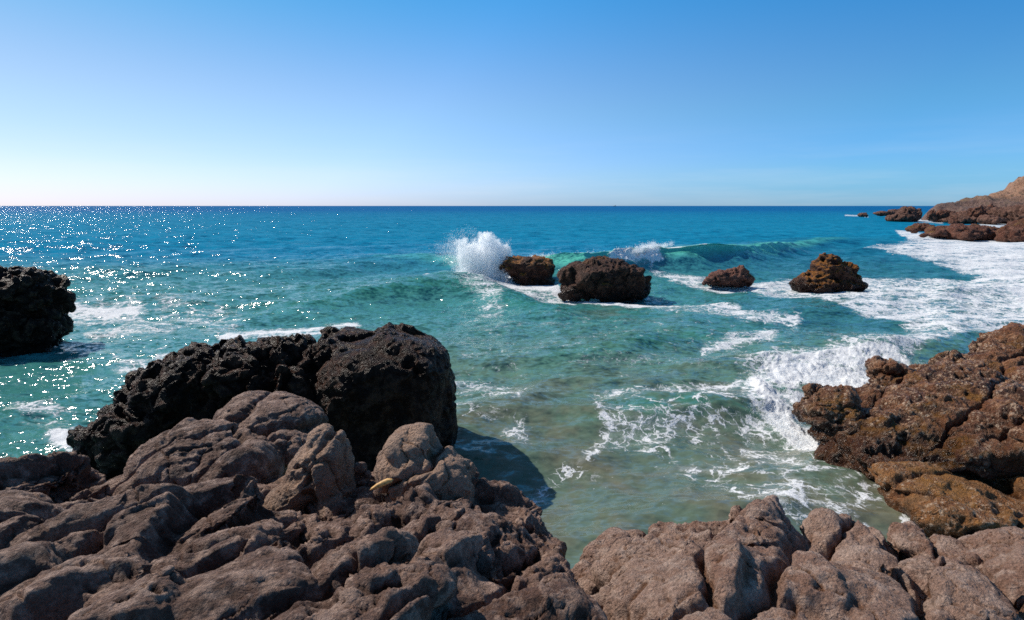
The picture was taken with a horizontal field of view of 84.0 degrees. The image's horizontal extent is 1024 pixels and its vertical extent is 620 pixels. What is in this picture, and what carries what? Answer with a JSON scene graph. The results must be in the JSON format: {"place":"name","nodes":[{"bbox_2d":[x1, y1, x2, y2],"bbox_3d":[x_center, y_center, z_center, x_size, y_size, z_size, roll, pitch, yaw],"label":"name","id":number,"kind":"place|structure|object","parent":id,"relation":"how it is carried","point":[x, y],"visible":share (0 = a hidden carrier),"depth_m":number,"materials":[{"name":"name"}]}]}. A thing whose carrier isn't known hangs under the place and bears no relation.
{"place":"outdoors","nodes":[
{"label":"outdoors","id":0,"kind":"place"},
{"bbox_2d":[0,474,457,619],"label":"bedrock outcrop","id":1,"kind":"object","parent":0,"point":[230,548],"visible":0.91,"depth_m":3.97,"materials":[{"name":"grey stone"}]},
{"bbox_2d":[0,451,105,503],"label":"shaded boulder","id":2,"kind":"object","parent":1,"relation":"on","point":[59,477],"visible":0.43,"depth_m":7.22,"materials":[{"name":"brown stone"}]},
{"bbox_2d":[69,484,108,501],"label":"squat boulder","id":3,"kind":"object","parent":1,"relation":"on","point":[94,493],"visible":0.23,"depth_m":7.19,"materials":[{"name":"stone"}]},
{"bbox_2d":[103,474,133,497],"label":"knobbly boulder","id":4,"kind":"object","parent":1,"relation":"on","point":[112,483],"visible":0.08,"depth_m":7.39,"materials":[{"name":"stone"}]},
{"bbox_2d":[112,417,284,495],"bbox_3d":[-4.149,2.310,7.757,2.039,1.387,1.741,0,10,0],"label":"mound boulder","id":5,"kind":"object","parent":1,"relation":"on","point":[186,451],"visible":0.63,"depth_m":7.42,"materials":[{"name":"stone"}]},
{"bbox_2d":[213,390,328,436],"bbox_3d":[-3.889,1.921,9.294,1.700,1.109,1.598,0,10,0],"label":"domed boulder","id":6,"kind":"object","parent":1,"relation":"on","point":[262,413],"visible":0.43,"depth_m":8.84,"materials":[{"name":"stone"}]},
{"bbox_2d":[267,429,307,471],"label":"boulder","id":7,"kind":"object","parent":1,"relation":"on","point":[289,443],"visible":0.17,"depth_m":8.09,"materials":[{"name":"stone"}]},
{"bbox_2d":[262,423,355,520],"bbox_3d":[-2.600,2.119,6.988,1.280,1.283,1.143,0,10,0],"label":"pyramid boulder","id":8,"kind":"object","parent":1,"relation":"on","point":[320,474],"visible":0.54,"depth_m":6.77,"materials":[{"name":"stone"}]},
{"bbox_2d":[323,471,375,521],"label":"cleft floor","id":9,"kind":"structure","parent":0,"point":[343,507],"depth_m":6.62,"materials":[{"name":"stone"}]},
{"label":"cobble","id":10,"kind":"object","parent":9,"relation":"on","visible":0},
{"bbox_2d":[356,476,370,485],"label":"cobble","id":11,"kind":"object","parent":10,"relation":"on","point":[362,481],"visible":0.78,"depth_m":7.31,"materials":[{"name":"brown stone"}]},
{"bbox_2d":[362,470,371,478],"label":"cobble","id":12,"kind":"object","parent":11,"relation":"on","point":[367,474],"visible":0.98,"depth_m":7.34,"materials":[{"name":"stone"}]},
{"bbox_2d":[367,481,375,486],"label":"cobble","id":13,"kind":"object","parent":10,"relation":"on","point":[371,483],"visible":0.54,"depth_m":7.30,"materials":[{"name":"stone"}]},
{"bbox_2d":[347,468,607,619],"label":"ridge outcrop","id":14,"kind":"object","parent":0,"point":[498,548],"visible":0.61,"depth_m":4.98,"materials":[{"name":"grey stone"}]},
{"bbox_2d":[370,478,392,489],"bbox_3d":[-1.384,1.848,6.035,0.258,0.132,0.078,0,10,0],"label":"driftwood","id":15,"kind":"object","parent":14,"relation":"on","point":[384,482],"visible":1,"depth_m":6.01,"materials":[{"name":"brown wood"}]},
{"bbox_2d":[374,422,475,502],"bbox_3d":[-1.040,1.935,6.728,1.213,1.052,1.111,0,10,0],"label":"peaked boulder","id":16,"kind":"object","parent":14,"relation":"on","point":[414,455],"visible":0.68,"depth_m":6.52,"materials":[{"name":"stone"}]},
{"bbox_2d":[0,206,1023,568],"bbox_3d":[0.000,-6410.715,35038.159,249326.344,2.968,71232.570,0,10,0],"label":"sea","id":17,"kind":"structure","parent":0,"point":[582,424],"depth_m":30.66,"materials":[{"name":"liquid"}]},
{"bbox_2d":[0,265,75,357],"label":"edge sea rock","id":18,"kind":"object","parent":17,"relation":"in","point":[37,306],"visible":0.99,"depth_m":23.84,"materials":[{"name":"black stone"}]},
{"bbox_2d":[66,322,457,481],"bbox_3d":[-5.686,2.519,13.652,8.704,3.964,4.690,0,10,0],"label":"black sea rock","id":19,"kind":"object","parent":17,"relation":"in","point":[369,392],"visible":0.63,"depth_m":12.52,"materials":[{"name":"black stone"}]},
{"bbox_2d":[431,224,515,282],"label":"wave splash","id":20,"kind":"object","parent":17,"relation":"on","point":[471,261],"visible":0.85,"depth_m":44.71,"materials":[{"name":"white liquid"}]},
{"bbox_2d":[498,255,555,285],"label":"capped sea rock","id":21,"kind":"object","parent":17,"relation":"in","point":[528,270],"visible":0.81,"depth_m":43.25,"materials":[{"name":"brown stone"}]},
{"bbox_2d":[529,239,674,256],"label":"breaker spray","id":22,"kind":"object","parent":17,"relation":"on","point":[651,245],"visible":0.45,"depth_m":51.74,"materials":[{"name":"white liquid"}]},
{"bbox_2d":[556,255,651,301],"bbox_3d":[6.203,-2.072,38.668,6.369,3.152,4.322,0,10,0],"label":"rock","id":23,"kind":"object","parent":17,"relation":"in","point":[604,278],"visible":0.98,"depth_m":37.11,"materials":[{"name":"brown stone"}]},
{"bbox_2d":[702,265,755,287],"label":"red sea rock","id":24,"kind":"object","parent":17,"relation":"in","point":[740,276],"visible":1,"depth_m":43.19,"materials":[{"name":"brown stone"}]},
{"bbox_2d":[788,252,868,292],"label":"pointed sea rock","id":25,"kind":"object","parent":17,"relation":"in","point":[829,273],"visible":0.94,"depth_m":40.63,"materials":[{"name":"brown stone"}]},
{"bbox_2d":[791,383,866,444],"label":"reef block","id":26,"kind":"structure","parent":17,"relation":"in","point":[823,411],"depth_m":14.06,"materials":[{"name":"brown stone"}]},
{"bbox_2d":[747,348,920,455],"bbox_3d":[10.693,2.309,18.921,12.296,1.254,4.899,-8,13,-38],"label":"reef spray","id":27,"kind":"object","parent":17,"relation":"on","point":[774,416],"visible":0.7,"depth_m":18.92,"materials":[{"name":"white liquid"}]},
{"bbox_2d":[857,213,868,216],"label":"bare rock","id":28,"kind":"object","parent":17,"relation":"in","point":[863,215],"visible":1,"depth_m":226.01,"materials":[{"name":"stone"}]},
{"bbox_2d":[873,209,898,215],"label":"reef strip","id":29,"kind":"object","parent":17,"relation":"on","point":[886,213],"visible":0.47,"depth_m":293.94,"materials":[{"name":"brown stone"}]},
{"bbox_2d":[864,355,916,385],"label":"rock","id":30,"kind":"object","parent":17,"relation":"in","point":[881,370],"visible":0.62,"depth_m":16.64,"materials":[{"name":"brown stone"}]},
{"bbox_2d":[885,206,922,221],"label":"cone rock","id":31,"kind":"object","parent":17,"relation":"in","point":[907,214],"visible":0.91,"depth_m":218.60,"materials":[{"name":"brown stone"}]},
{"bbox_2d":[814,322,1023,480],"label":"reef","id":32,"kind":"object","parent":17,"relation":"in","point":[953,410],"visible":0.85,"depth_m":13.34},
{"bbox_2d":[905,223,934,232],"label":"wave rock","id":33,"kind":"object","parent":17,"relation":"in","point":[917,227],"visible":0.89,"depth_m":115.54,"materials":[{"name":"brown stone"}]},
{"bbox_2d":[919,233,927,237],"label":"pebble rock","id":34,"kind":"object","parent":17,"relation":"in","point":[923,235],"visible":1,"depth_m":101.70,"materials":[{"name":"brown stone"}]},
{"bbox_2d":[926,209,937,221],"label":"broken block","id":35,"kind":"structure","parent":17,"relation":"in","point":[932,216],"depth_m":198.76,"materials":[{"name":"brown stone"}]},
{"bbox_2d":[936,209,950,219],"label":"broken block","id":36,"kind":"structure","parent":17,"relation":"on","point":[940,214],"depth_m":198.11,"materials":[{"name":"brown stone"}]},
{"bbox_2d":[867,461,1023,538],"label":"reef ledge","id":37,"kind":"object","parent":17,"relation":"in","point":[929,499],"visible":0.62,"depth_m":11.19,"materials":[{"name":"brown stone"}]},
{"bbox_2d":[937,212,953,222],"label":"boulder spit","id":38,"kind":"structure","parent":17,"relation":"in","point":[945,220],"depth_m":203.32,"materials":[{"name":"brown stone"}]},
{"bbox_2d":[948,215,959,223],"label":"broken block","id":39,"kind":"structure","parent":17,"relation":"in","point":[953,219],"depth_m":192.10,"materials":[{"name":"brown stone"}]},
{"bbox_2d":[924,223,998,241],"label":"table rock","id":40,"kind":"object","parent":17,"relation":"in","point":[963,232],"visible":0.91,"depth_m":103.42,"materials":[{"name":"brown stone"}]},
{"bbox_2d":[953,206,991,223],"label":"boulder heap","id":41,"kind":"object","parent":17,"relation":"in","point":[964,218],"visible":0.33,"depth_m":191.81,"materials":[{"name":"brown stone"}]},
{"bbox_2d":[968,205,985,217],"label":"broken block","id":42,"kind":"structure","parent":41,"relation":"on","point":[977,212],"depth_m":191.81,"materials":[{"name":"brown stone"}]},
{"bbox_2d":[976,204,1023,224],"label":"boulder bank","id":43,"kind":"object","parent":17,"relation":"in","point":[997,215],"visible":0.89,"depth_m":185.44,"materials":[{"name":"brown stone"}]},
{"bbox_2d":[994,218,1023,241],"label":"surf rock","id":44,"kind":"object","parent":17,"relation":"in","point":[1011,231],"visible":0.96,"depth_m":98.81,"materials":[{"name":"brown stone"}]},
{"bbox_2d":[0,0,1023,205],"label":"sky","id":45,"kind":"structure","parent":0,"point":[103,102],"materials":[{"name":"blue"}]},
{"bbox_2d":[590,495,1023,619],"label":"broad outcrop","id":46,"kind":"object","parent":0,"point":[755,559],"visible":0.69,"depth_m":4.52,"materials":[{"name":"stone"}]},
{"bbox_2d":[571,527,645,594],"bbox_3d":[1.129,2.736,5.736,0.948,0.594,1.551,5,11,24],"label":"knuckled boulder","id":47,"kind":"object","parent":46,"relation":"on","point":[598,547],"visible":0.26,"depth_m":5.81,"materials":[{"name":"stone"}]},
{"bbox_2d":[799,507,899,562],"bbox_3d":[3.263,2.522,5.601,1.000,0.703,1.488,9,14,40],"label":"twin boulder","id":48,"kind":"object","parent":46,"relation":"on","point":[827,533],"visible":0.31,"depth_m":5.73,"materials":[{"name":"grey stone"}]},
{"bbox_2d":[831,545,897,571],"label":"dome boulder","id":49,"kind":"object","parent":46,"relation":"on","point":[873,558],"visible":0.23,"depth_m":5.14,"materials":[{"name":"stone"}]},
{"bbox_2d":[887,521,1022,619],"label":"sloping boulder","id":50,"kind":"object","parent":46,"relation":"on","point":[958,589],"visible":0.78,"depth_m":4.62,"materials":[{"name":"brown stone"}]},
{"bbox_2d":[949,526,1023,604],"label":"corner boulder","id":51,"kind":"object","parent":46,"relation":"on","point":[998,559],"visible":0.5,"depth_m":4.97,"materials":[{"name":"stone"}]},
{"bbox_2d":[921,176,1023,219],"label":"headland","id":52,"kind":"structure","parent":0,"point":[1012,193],"depth_m":239.05,"materials":[{"name":"brown stone"}]},
{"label":"cobble","id":53,"kind":"object","parent":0,"visible":0},
{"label":"cobble","id":54,"kind":"object","parent":53,"relation":"on","visible":0},
{"bbox_2d":[354,462,366,475],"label":"cobble","id":55,"kind":"object","parent":54,"relation":"on","point":[360,468],"visible":0.88,"depth_m":7.33,"materials":[{"name":"brown stone"}]}
]}

